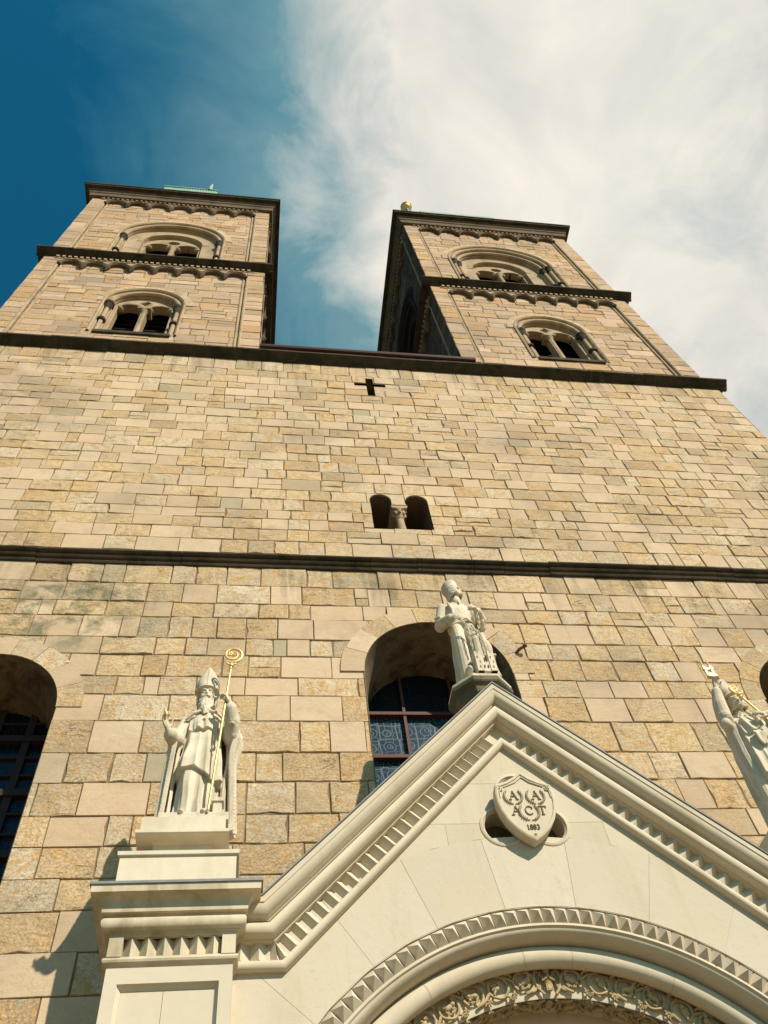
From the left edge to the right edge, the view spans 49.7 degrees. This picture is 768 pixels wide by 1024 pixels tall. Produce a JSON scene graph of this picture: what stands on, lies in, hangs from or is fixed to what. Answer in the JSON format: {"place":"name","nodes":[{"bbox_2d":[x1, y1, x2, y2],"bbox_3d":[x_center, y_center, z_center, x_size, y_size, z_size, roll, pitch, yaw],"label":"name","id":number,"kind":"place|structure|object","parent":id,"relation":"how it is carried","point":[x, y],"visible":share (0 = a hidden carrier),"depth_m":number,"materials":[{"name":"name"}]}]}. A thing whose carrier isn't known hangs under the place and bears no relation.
{"place":"outdoors","nodes":[
{"label":"outdoors","id":0,"kind":"place"},
{"bbox_2d":[0,0,767,438],"label":"sky","id":1,"kind":"structure","parent":0,"point":[639,127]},
{"label":"ground","id":2,"kind":"structure","parent":0,"visible":0},
{"bbox_2d":[0,182,767,1023],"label":"church","id":3,"kind":"structure","parent":2,"relation":"on","point":[544,446],"depth_m":11.65,"materials":[{"name":"stone"}]},
{"bbox_2d":[0,637,83,884],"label":"window","id":4,"kind":"structure","parent":3,"relation":"in","point":[31,692],"depth_m":10.33,"materials":[{"name":"stone"}]},
{"bbox_2d":[116,816,239,940],"bbox_3d":[-1.695,3.168,6.885,0.959,0.874,0.973,2,-57,-8],"label":"pedestal","id":5,"kind":"object","parent":3,"relation":"on","point":[168,848],"visible":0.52,"depth_m":6.69,"materials":[{"name":"stone"}]},
{"bbox_2d":[154,648,242,840],"bbox_3d":[-1.734,2.194,7.959,0.758,2.025,0.657,2,-57,-8],"label":"statue","id":6,"kind":"object","parent":5,"relation":"on","point":[204,752],"visible":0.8,"depth_m":7.67,"materials":[{"name":"stone"}]},
{"bbox_2d":[370,494,433,531],"bbox_3d":[0.231,0.345,14.467,1.300,1.400,0.954,2,-57,-8],"label":"twin window","id":7,"kind":"structure","parent":3,"relation":"in","point":[415,515],"depth_m":14.65,"materials":[{"name":"stone"}]},
{"bbox_2d":[341,608,534,786],"bbox_3d":[0.856,3.504,9.674,2.618,6.251,0.970,2,-57,-8],"label":"window","id":8,"kind":"structure","parent":3,"relation":"in","point":[407,665],"depth_m":11.60,"materials":[{"name":"stone"}]},
{"bbox_2d":[449,673,513,714],"bbox_3d":[1.040,2.085,8.581,0.650,0.560,0.650,2,-57,-8],"label":"pedestal","id":9,"kind":"object","parent":3,"relation":"on","point":[467,689],"visible":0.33,"depth_m":8.56,"materials":[{"name":"stone"}]},
{"bbox_2d":[434,580,501,682],"bbox_3d":[0.916,1.396,9.565,0.612,1.886,0.589,2,-57,-8],"label":"statue","id":10,"kind":"object","parent":9,"relation":"on","point":[465,627],"visible":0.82,"depth_m":9.36,"materials":[{"name":"stone"}]},
{"bbox_2d":[739,643,767,702],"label":"window","id":11,"kind":"structure","parent":3,"relation":"in","point":[753,673],"depth_m":11.74,"materials":[{"name":"stone"}]},
{"bbox_2d":[759,832,767,851],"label":"pedestal","id":12,"kind":"object","parent":3,"relation":"on","point":[763,845],"depth_m":7.99,"materials":[{"name":"stone"}]},
{"bbox_2d":[699,660,767,826],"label":"statue","id":13,"kind":"object","parent":12,"relation":"on","point":[746,736],"visible":1,"depth_m":8.77,"materials":[{"name":"stone"}]}
]}

